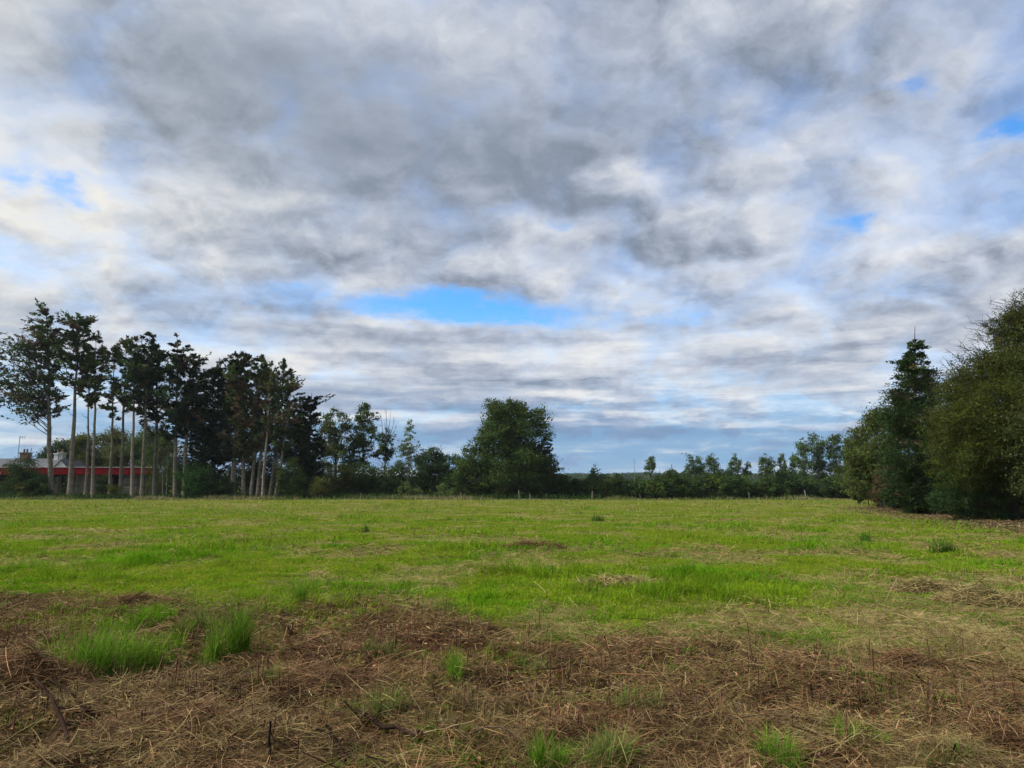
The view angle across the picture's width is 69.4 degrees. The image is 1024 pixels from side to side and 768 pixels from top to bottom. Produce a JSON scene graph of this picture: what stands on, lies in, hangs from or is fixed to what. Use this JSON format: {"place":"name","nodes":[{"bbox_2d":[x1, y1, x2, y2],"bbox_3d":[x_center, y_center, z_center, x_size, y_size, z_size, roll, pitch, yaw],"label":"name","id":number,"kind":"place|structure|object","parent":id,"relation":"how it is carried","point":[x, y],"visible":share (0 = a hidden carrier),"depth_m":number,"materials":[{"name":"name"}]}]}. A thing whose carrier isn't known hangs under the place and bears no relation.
{"place":"outdoors","nodes":[
{"label":"outdoors","id":0,"kind":"place"},
{"bbox_2d":[0,491,851,499],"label":"verge grass","id":1,"kind":"structure","parent":0,"point":[265,496],"depth_m":98.42,"materials":[{"name":"plant"}]},
{"bbox_2d":[0,484,1023,767],"bbox_3d":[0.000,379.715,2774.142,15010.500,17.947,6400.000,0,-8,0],"label":"ground","id":2,"kind":"structure","parent":0,"point":[94,516],"depth_m":12.81,"materials":[{"name":"plant"}]},
{"bbox_2d":[0,453,56,495],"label":"round bush","id":3,"kind":"object","parent":2,"relation":"on","point":[20,473],"visible":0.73,"depth_m":101.35,"materials":[{"name":"green plant"}]},
{"bbox_2d":[0,297,71,495],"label":"conifer tree","id":4,"kind":"object","parent":2,"relation":"on","point":[42,405],"visible":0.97,"depth_m":104.47,"materials":[{"name":"green plant"}]},
{"bbox_2d":[23,477,54,496],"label":"bush","id":5,"kind":"object","parent":2,"relation":"on","point":[42,487],"visible":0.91,"depth_m":99.76,"materials":[{"name":"green plant"}]},
{"bbox_2d":[0,437,85,466],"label":"cottage","id":6,"kind":"structure","parent":2,"relation":"on","point":[60,460],"depth_m":132.58,"materials":[{"name":"grey stone"}]},
{"bbox_2d":[32,676,69,740],"bbox_3d":[-3.177,2.169,5.103,0.056,0.115,1.727,6,-10,-38],"label":"fallen stick","id":7,"kind":"object","parent":2,"relation":"on","point":[60,717],"visible":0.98,"depth_m":4.83,"materials":[{"name":"wood"}]},
{"bbox_2d":[0,632,111,694],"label":"straw heap","id":8,"kind":"object","parent":2,"relation":"on","point":[40,664],"visible":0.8,"depth_m":5.92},
{"bbox_2d":[32,438,89,458],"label":"leafy tree","id":9,"kind":"object","parent":2,"relation":"on","point":[57,444],"visible":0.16,"depth_m":140.64,"materials":[{"name":"green plant"}]},
{"bbox_2d":[42,674,88,712],"bbox_3d":[-3.382,2.277,5.532,1.305,0.083,0.028,-8,-11,43],"label":"fallen stick","id":10,"kind":"object","parent":2,"relation":"on","point":[83,707],"visible":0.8,"depth_m":5.32,"materials":[{"name":"wood"}]},
{"bbox_2d":[40,311,101,495],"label":"conifer tree","id":11,"kind":"object","parent":2,"relation":"on","point":[74,340],"visible":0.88,"depth_m":104.81,"materials":[{"name":"green plant"}]},
{"bbox_2d":[0,467,167,493],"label":"shed","id":12,"kind":"structure","parent":2,"relation":"on","point":[60,473],"depth_m":115.87,"materials":[{"name":"metal"},{"name":"red paint"}]},
{"bbox_2d":[59,430,110,466],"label":"leafy tree","id":13,"kind":"object","parent":2,"relation":"on","point":[81,440],"visible":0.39,"depth_m":140.22,"materials":[{"name":"green plant"}]},
{"bbox_2d":[68,377,107,495],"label":"conifer tree","id":14,"kind":"object","parent":2,"relation":"on","point":[90,384],"visible":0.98,"depth_m":103.97,"materials":[{"name":"green plant"}]},
{"bbox_2d":[70,330,109,496],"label":"conifer tree","id":15,"kind":"object","parent":2,"relation":"on","point":[93,362],"visible":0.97,"depth_m":104.77,"materials":[{"name":"green plant"}]},
{"bbox_2d":[27,612,167,683],"bbox_3d":[-3.626,2.287,6.518,1.494,0.646,1.567,0,-8,0],"label":"grass tussock","id":16,"kind":"object","parent":2,"relation":"on","point":[106,657],"depth_m":6.40,"materials":[{"name":"plant"}]},
{"bbox_2d":[95,474,112,493],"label":"bush","id":17,"kind":"object","parent":2,"relation":"on","point":[101,488],"visible":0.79,"depth_m":107.74,"materials":[{"name":"green plant"}]},
{"bbox_2d":[94,341,126,493],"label":"conifer tree","id":18,"kind":"object","parent":2,"relation":"on","point":[110,397],"visible":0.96,"depth_m":104.38,"materials":[{"name":"green plant"}]},
{"bbox_2d":[107,335,132,493],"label":"conifer tree","id":19,"kind":"object","parent":2,"relation":"on","point":[119,350],"visible":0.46,"depth_m":105.09,"materials":[{"name":"green plant"}]},
{"bbox_2d":[95,425,146,466],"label":"leafy tree","id":20,"kind":"object","parent":2,"relation":"on","point":[117,439],"visible":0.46,"depth_m":140.17,"materials":[{"name":"green plant"}]},
{"bbox_2d":[113,335,154,497],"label":"conifer tree","id":21,"kind":"object","parent":2,"relation":"on","point":[130,372],"visible":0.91,"depth_m":103.23,"materials":[{"name":"green plant"}]},
{"bbox_2d":[96,616,192,675],"bbox_3d":[-3.509,2.434,6.917,1.334,0.500,1.100,0,-8,0],"label":"grass tussock","id":22,"kind":"object","parent":2,"relation":"on","point":[141,659],"depth_m":6.79,"materials":[{"name":"plant"}]},
{"bbox_2d":[116,426,172,471],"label":"leafy tree","id":23,"kind":"object","parent":2,"relation":"on","point":[138,452],"visible":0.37,"depth_m":140.08,"materials":[{"name":"green plant"}]},
{"bbox_2d":[120,331,172,495],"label":"conifer tree","id":24,"kind":"object","parent":2,"relation":"on","point":[154,370],"visible":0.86,"depth_m":104.31,"materials":[{"name":"green plant"}]},
{"bbox_2d":[99,584,201,607],"bbox_3d":[-5.071,2.975,10.382,1.625,0.401,1.124,-4,-9,28],"label":"straw heap","id":25,"kind":"object","parent":2,"relation":"on","point":[133,596],"visible":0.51,"depth_m":10.26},
{"bbox_2d":[132,345,172,495],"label":"conifer tree","id":26,"kind":"object","parent":2,"relation":"on","point":[154,416],"visible":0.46,"depth_m":105.68,"materials":[{"name":"green plant"}]},
{"bbox_2d":[46,684,279,757],"bbox_3d":[-2.284,2.175,4.831,1.566,0.376,1.017,0,-8,0],"label":"straw heap","id":27,"kind":"object","parent":2,"relation":"on","point":[179,713],"visible":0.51,"depth_m":4.78,"materials":[{"name":"plant"}]},
{"bbox_2d":[138,436,194,493],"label":"thicket bush","id":28,"kind":"object","parent":2,"relation":"on","point":[150,447],"visible":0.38,"depth_m":114.60,"materials":[{"name":"green plant"}]},
{"bbox_2d":[148,333,197,496],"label":"conifer tree","id":29,"kind":"object","parent":2,"relation":"on","point":[171,373],"visible":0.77,"depth_m":103.82,"materials":[{"name":"green plant"}]},
{"bbox_2d":[160,352,213,494],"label":"conifer tree","id":30,"kind":"object","parent":2,"relation":"on","point":[191,386],"visible":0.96,"depth_m":104.01,"materials":[{"name":"green plant"}]},
{"bbox_2d":[165,604,213,631],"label":"grass tussock","id":31,"kind":"object","parent":2,"relation":"on","point":[183,625],"depth_m":8.11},
{"bbox_2d":[170,457,219,496],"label":"thicket bush","id":32,"kind":"object","parent":2,"relation":"on","point":[193,485],"visible":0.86,"depth_m":100.70,"materials":[{"name":"green plant"}]},
{"bbox_2d":[172,355,249,493],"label":"conifer tree","id":33,"kind":"object","parent":2,"relation":"on","point":[209,450],"visible":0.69,"depth_m":105.81,"materials":[{"name":"green plant"}]},
{"bbox_2d":[197,462,237,497],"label":"thicket bush","id":34,"kind":"object","parent":2,"relation":"on","point":[222,485],"visible":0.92,"depth_m":101.49,"materials":[{"name":"green plant"}]},
{"bbox_2d":[164,465,292,492],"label":"field hedge","id":35,"kind":"object","parent":2,"relation":"on","point":[240,472],"visible":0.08,"depth_m":124.54,"materials":[{"name":"green plant"}]},
{"bbox_2d":[158,592,303,667],"bbox_3d":[-2.673,2.331,7.178,1.345,0.763,1.423,0,-8,0],"label":"grass tussock","id":36,"kind":"object","parent":2,"relation":"on","point":[239,637],"depth_m":7.14,"materials":[{"name":"plant"}]},
{"bbox_2d":[217,358,259,495],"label":"conifer tree","id":37,"kind":"object","parent":2,"relation":"on","point":[227,444],"visible":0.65,"depth_m":103.33,"materials":[{"name":"green plant"}]},
{"bbox_2d":[221,351,269,493],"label":"conifer tree","id":38,"kind":"object","parent":2,"relation":"on","point":[244,380],"visible":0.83,"depth_m":103.29,"materials":[{"name":"green plant"}]},
{"bbox_2d":[220,451,290,493],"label":"thicket bush","id":39,"kind":"object","parent":2,"relation":"on","point":[269,463],"visible":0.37,"depth_m":110.47,"materials":[{"name":"green plant"}]},
{"bbox_2d":[240,354,273,495],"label":"conifer tree","id":40,"kind":"object","parent":2,"relation":"on","point":[258,376],"visible":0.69,"depth_m":104.03,"materials":[{"name":"green plant"}]},
{"bbox_2d":[244,360,281,495],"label":"conifer tree","id":41,"kind":"object","parent":2,"relation":"on","point":[258,416],"visible":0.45,"depth_m":103.28,"materials":[{"name":"green plant"}]},
{"bbox_2d":[240,658,296,689],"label":"grass tussock","id":42,"kind":"object","parent":2,"relation":"on","point":[270,675],"depth_m":5.90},
{"bbox_2d":[254,366,284,496],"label":"conifer tree","id":43,"kind":"object","parent":2,"relation":"on","point":[271,385],"visible":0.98,"depth_m":102.22,"materials":[{"name":"green plant"}]},
{"bbox_2d":[260,358,305,494],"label":"conifer tree","id":44,"kind":"object","parent":2,"relation":"on","point":[284,378],"visible":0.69,"depth_m":103.56,"materials":[{"name":"green plant"}]},
{"bbox_2d":[255,574,317,604],"bbox_3d":[-2.944,2.782,10.129,0.913,0.587,1.124,-5,-10,34],"label":"grass tussock","id":45,"kind":"object","parent":2,"relation":"on","point":[297,589],"depth_m":10.06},
{"bbox_2d":[271,383,305,497],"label":"conifer tree","id":46,"kind":"object","parent":2,"relation":"on","point":[280,431],"visible":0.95,"depth_m":102.81,"materials":[{"name":"green plant"}]},
{"bbox_2d":[270,456,309,498],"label":"thicket bush","id":47,"kind":"object","parent":2,"relation":"on","point":[294,484],"visible":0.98,"depth_m":100.45,"materials":[{"name":"green plant"}]},
{"bbox_2d":[271,394,335,495],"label":"conifer tree","id":48,"kind":"object","parent":2,"relation":"on","point":[305,447],"visible":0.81,"depth_m":104.95,"materials":[{"name":"green plant"}]},
{"bbox_2d":[223,643,407,706],"bbox_3d":[-1.567,2.318,5.920,1.606,0.405,1.029,-2,-8,14],"label":"straw heap","id":49,"kind":"object","parent":2,"relation":"on","point":[298,674],"visible":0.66,"depth_m":5.87,"materials":[{"name":"plant"}]},
{"bbox_2d":[305,475,335,496],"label":"thicket bush","id":50,"kind":"object","parent":2,"relation":"on","point":[323,483],"visible":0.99,"depth_m":99.42,"materials":[{"name":"green plant"}]},
{"bbox_2d":[315,724,347,765],"bbox_3d":[-1.073,2.215,4.514,0.118,0.148,0.465,6,-10,-39],"label":"fallen stick","id":51,"kind":"object","parent":2,"relation":"on","point":[336,742],"visible":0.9,"depth_m":4.53,"materials":[{"name":"wood"}]},
{"bbox_2d":[310,457,359,495],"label":"hedge bush","id":52,"kind":"object","parent":2,"relation":"on","point":[344,472],"visible":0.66,"depth_m":108.07,"materials":[{"name":"green plant"}]},
{"bbox_2d":[315,406,360,477],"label":"leafy tree","id":53,"kind":"object","parent":2,"relation":"on","point":[334,448],"visible":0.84,"depth_m":119.05,"materials":[{"name":"green plant"}]},
{"bbox_2d":[339,402,379,471],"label":"poplar tree","id":54,"kind":"object","parent":2,"relation":"on","point":[363,420],"visible":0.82,"depth_m":121.31,"materials":[{"name":"green plant"}]},
{"bbox_2d":[338,461,403,494],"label":"hedge bush","id":55,"kind":"object","parent":2,"relation":"on","point":[368,481],"visible":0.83,"depth_m":108.93,"materials":[{"name":"green plant"}]},
{"bbox_2d":[326,675,436,734],"bbox_3d":[-0.904,2.224,5.202,0.940,0.394,0.756,-2,-8,13],"label":"grass tussock","id":56,"kind":"object","parent":2,"relation":"on","point":[376,701],"depth_m":5.22,"materials":[{"name":"plant"}]},
{"bbox_2d":[368,412,396,489],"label":"dying tree","id":57,"kind":"object","parent":2,"relation":"on","point":[385,451],"visible":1,"depth_m":119.53,"materials":[{"name":"green plant"}]},
{"bbox_2d":[352,628,420,668],"bbox_3d":[-1.266,2.518,7.062,1.020,0.358,0.863,0,-8,0],"label":"grass tussock","id":58,"kind":"object","parent":2,"relation":"on","point":[372,647],"depth_m":7.07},
{"bbox_2d":[351,705,422,737],"bbox_3d":[-0.837,2.262,4.939,0.100,0.112,0.860,7,-11,-42],"label":"fallen stick","id":59,"kind":"object","parent":2,"relation":"on","point":[389,726],"visible":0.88,"depth_m":4.84,"materials":[{"name":"wood"}]},
{"bbox_2d":[384,457,434,492],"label":"hedge bush","id":60,"kind":"object","parent":2,"relation":"on","point":[411,479],"visible":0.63,"depth_m":111.01,"materials":[{"name":"green plant"}]},
{"bbox_2d":[397,481,422,496],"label":"young bush","id":61,"kind":"object","parent":2,"relation":"on","point":[408,487],"visible":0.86,"depth_m":99.33,"materials":[{"name":"green plant"}]},
{"bbox_2d":[394,419,428,491],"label":"birch tree","id":62,"kind":"object","parent":2,"relation":"on","point":[408,452],"visible":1,"depth_m":111.28,"materials":[{"name":"green plant"}]},
{"bbox_2d":[414,446,459,493],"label":"round tree","id":63,"kind":"object","parent":2,"relation":"on","point":[439,462],"visible":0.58,"depth_m":114.72,"materials":[{"name":"green plant"}]},
{"bbox_2d":[434,482,456,497],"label":"young bush","id":64,"kind":"object","parent":2,"relation":"on","point":[451,490],"visible":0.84,"depth_m":99.25,"materials":[{"name":"green plant"}]},
{"bbox_2d":[428,640,470,684],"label":"grass tussock","id":65,"kind":"object","parent":2,"relation":"on","point":[453,670],"depth_m":6.10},
{"bbox_2d":[437,468,472,494],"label":"hedge bush","id":66,"kind":"object","parent":2,"relation":"on","point":[447,480],"visible":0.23,"depth_m":108.17,"materials":[{"name":"green plant"}]},
{"bbox_2d":[433,678,482,715],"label":"grass tussock","id":67,"kind":"object","parent":2,"relation":"on","point":[453,699],"depth_m":5.30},
{"bbox_2d":[449,396,568,497],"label":"oak tree","id":68,"kind":"object","parent":2,"relation":"on","point":[506,429],"visible":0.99,"depth_m":103.67,"materials":[{"name":"green plant"}]},
{"bbox_2d":[0,499,1023,767],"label":"straw litter","id":69,"kind":"object","parent":2,"relation":"on","point":[170,753],"visible":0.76,"depth_m":5.61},
{"bbox_2d":[699,714,827,731],"bbox_3d":[1.617,2.187,4.791,0.863,0.068,0.103,1,-8,-5],"label":"fallen stick","id":70,"kind":"object","parent":69,"relation":"on","point":[792,716],"visible":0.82,"depth_m":4.82,"materials":[{"name":"wood"}]},
{"bbox_2d":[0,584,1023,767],"bbox_3d":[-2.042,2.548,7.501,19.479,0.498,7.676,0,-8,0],"label":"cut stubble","id":71,"kind":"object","parent":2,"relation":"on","point":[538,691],"visible":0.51,"depth_m":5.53,"materials":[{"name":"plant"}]},
{"bbox_2d":[509,652,553,673],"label":"grass tussock","id":72,"kind":"object","parent":2,"relation":"on","point":[523,662],"depth_m":6.68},
{"bbox_2d":[501,537,567,548],"bbox_3d":[0.588,4.190,19.564,1.987,0.407,1.276,0,-8,0],"label":"straw heap","id":73,"kind":"object","parent":2,"relation":"on","point":[528,542],"visible":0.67,"depth_m":19.37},
{"bbox_2d":[482,718,600,767],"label":"grass tussock","id":74,"kind":"object","parent":2,"relation":"on","point":[538,758],"depth_m":4.21,"materials":[{"name":"plant"}]},
{"bbox_2d":[237,472,875,488],"bbox_3d":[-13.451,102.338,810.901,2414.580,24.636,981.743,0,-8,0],"label":"woods","id":75,"kind":"object","parent":2,"relation":"on","point":[754,477],"visible":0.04,"depth_m":695.59,"materials":[{"name":"green plant"}]},
{"bbox_2d":[585,464,609,481],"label":"round tree","id":76,"kind":"object","parent":2,"relation":"on","point":[592,475],"visible":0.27,"depth_m":123.44,"materials":[{"name":"green plant"}]},
{"bbox_2d":[549,719,672,767],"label":"grass tussock","id":77,"kind":"object","parent":2,"relation":"on","point":[603,744],"depth_m":4.40,"materials":[{"name":"plant"}]},
{"bbox_2d":[571,566,672,587],"bbox_3d":[1.851,3.245,12.389,1.918,0.306,1.169,0,-8,0],"label":"straw heap","id":78,"kind":"object","parent":2,"relation":"on","point":[617,579],"visible":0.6,"depth_m":12.29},
{"bbox_2d":[577,681,685,719],"bbox_3d":[0.832,2.252,5.339,0.954,0.248,0.683,3,-9,-23],"label":"grass tussock","id":79,"kind":"object","parent":2,"relation":"on","point":[631,700],"depth_m":5.30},
{"bbox_2d":[642,456,656,478],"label":"poplar tree","id":80,"kind":"object","parent":2,"relation":"on","point":[650,464],"visible":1,"depth_m":138.89,"materials":[{"name":"green plant"}]},
{"bbox_2d":[680,453,697,480],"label":"poplar tree","id":81,"kind":"object","parent":2,"relation":"on","point":[688,470],"visible":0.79,"depth_m":138.69,"materials":[{"name":"green plant"}]},
{"bbox_2d":[545,467,850,498],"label":"field hedge","id":82,"kind":"object","parent":2,"relation":"on","point":[670,484],"visible":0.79,"depth_m":104.58,"materials":[{"name":"green plant"}]},
{"bbox_2d":[693,455,706,478],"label":"poplar tree","id":83,"kind":"object","parent":2,"relation":"on","point":[700,469],"visible":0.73,"depth_m":138.63,"materials":[{"name":"green plant"}]},
{"bbox_2d":[704,453,720,477],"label":"poplar tree","id":84,"kind":"object","parent":2,"relation":"on","point":[712,467],"visible":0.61,"depth_m":138.53,"materials":[{"name":"green plant"}]},
{"bbox_2d":[724,453,743,477],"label":"poplar tree","id":85,"kind":"object","parent":2,"relation":"on","point":[731,471],"visible":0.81,"depth_m":138.80,"materials":[{"name":"green plant"}]},
{"bbox_2d":[757,454,777,478],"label":"poplar tree","id":86,"kind":"object","parent":2,"relation":"on","point":[769,468],"visible":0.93,"depth_m":138.61,"materials":[{"name":"green plant"}]},
{"bbox_2d":[715,720,823,767],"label":"grass tussock","id":87,"kind":"object","parent":2,"relation":"on","point":[769,743],"depth_m":4.23,"materials":[{"name":"plant"}]},
{"bbox_2d":[790,437,817,479],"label":"poplar tree","id":88,"kind":"object","parent":2,"relation":"on","point":[803,448],"visible":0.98,"depth_m":136.70,"materials":[{"name":"green plant"}]},
{"bbox_2d":[806,432,829,480],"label":"poplar tree","id":89,"kind":"object","parent":2,"relation":"on","point":[820,465],"visible":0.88,"depth_m":137.68,"materials":[{"name":"green plant"}]},
{"bbox_2d":[823,432,842,477],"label":"poplar tree","id":90,"kind":"object","parent":2,"relation":"on","point":[832,452],"visible":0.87,"depth_m":137.05,"materials":[{"name":"green plant"}]},
{"bbox_2d":[830,439,872,503],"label":"hedge tree","id":91,"kind":"object","parent":2,"relation":"on","point":[839,470],"visible":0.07,"depth_m":71.66,"materials":[{"name":"green plant"}]},
{"bbox_2d":[815,708,898,751],"bbox_3d":[2.120,2.152,4.617,0.554,0.250,0.494,-4,-9,28],"label":"grass tussock","id":92,"kind":"object","parent":2,"relation":"on","point":[839,727],"depth_m":4.59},
{"bbox_2d":[845,484,871,504],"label":"hedge bush","id":93,"kind":"object","parent":2,"relation":"on","point":[856,498],"visible":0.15,"depth_m":65.12,"materials":[{"name":"green plant"}]},
{"bbox_2d":[839,402,911,507],"bbox_3d":[28.276,5.466,56.903,6.064,8.470,6.322,1,-8,-9],"label":"hedge tree","id":94,"kind":"object","parent":2,"relation":"on","point":[862,461],"visible":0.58,"depth_m":56.59,"materials":[{"name":"green plant"}]},
{"bbox_2d":[866,462,895,510],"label":"hedge bush","id":95,"kind":"object","parent":2,"relation":"on","point":[876,498],"visible":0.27,"depth_m":51.52,"materials":[{"name":"green plant"}]},
{"bbox_2d":[878,478,913,510],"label":"hedge bush","id":96,"kind":"object","parent":2,"relation":"on","point":[888,503],"visible":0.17,"depth_m":47.52,"materials":[{"name":"green plant"}]},
{"bbox_2d":[852,333,957,514],"bbox_3d":[24.504,2.316,45.036,7.618,11.970,6.572,0,-8,0],"label":"conifer tree","id":97,"kind":"object","parent":2,"relation":"on","point":[905,402],"visible":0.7,"depth_m":44.58,"materials":[{"name":"green plant"}]},
{"bbox_2d":[860,641,959,677],"bbox_3d":[3.594,2.499,6.718,0.933,0.319,0.787,-5,-10,34],"label":"straw heap","id":98,"kind":"object","parent":2,"relation":"on","point":[906,658],"visible":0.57,"depth_m":6.68,"materials":[{"name":"plant"}]},
{"bbox_2d":[820,505,1023,542],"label":"leaf litter","id":99,"kind":"object","parent":2,"relation":"on","point":[995,523],"visible":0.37,"depth_m":35.16,"materials":[{"name":"dead leaves"}]},
{"bbox_2d":[880,571,968,593],"bbox_3d":[6.677,3.156,11.783,1.480,0.365,1.006,2,-8,-16],"label":"straw heap","id":100,"kind":"object","parent":2,"relation":"on","point":[920,584],"visible":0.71,"depth_m":11.67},
{"bbox_2d":[920,534,968,555],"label":"grass tussock","id":101,"kind":"object","parent":2,"relation":"on","point":[943,545],"depth_m":18.42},
{"bbox_2d":[899,732,1008,767],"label":"grass tussock","id":102,"kind":"object","parent":2,"relation":"on","point":[943,751],"depth_m":4.11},
{"bbox_2d":[908,287,1023,519],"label":"thorn tree","id":103,"kind":"object","parent":2,"relation":"on","point":[968,418],"visible":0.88,"depth_m":35.23,"materials":[{"name":"green plant"}]},
{"bbox_2d":[914,466,1023,520],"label":"hedge bush","id":104,"kind":"object","parent":2,"relation":"on","point":[964,504],"visible":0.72,"depth_m":35.84,"materials":[{"name":"green plant"}]},
{"bbox_2d":[924,572,1023,609],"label":"straw heap","id":105,"kind":"object","parent":2,"relation":"on","point":[971,591],"visible":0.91,"depth_m":10.23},
{"bbox_2d":[953,690,1023,763],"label":"straw heap","id":106,"kind":"object","parent":2,"relation":"on","point":[1008,729],"visible":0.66,"depth_m":4.71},
{"bbox_2d":[987,309,1023,501],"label":"thorn tree","id":107,"kind":"object","parent":2,"relation":"on","point":[1020,488],"visible":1,"depth_m":27.97,"materials":[{"name":"green plant"}]},
{"bbox_2d":[0,0,1023,476],"label":"sky","id":108,"kind":"structure","parent":0,"point":[670,228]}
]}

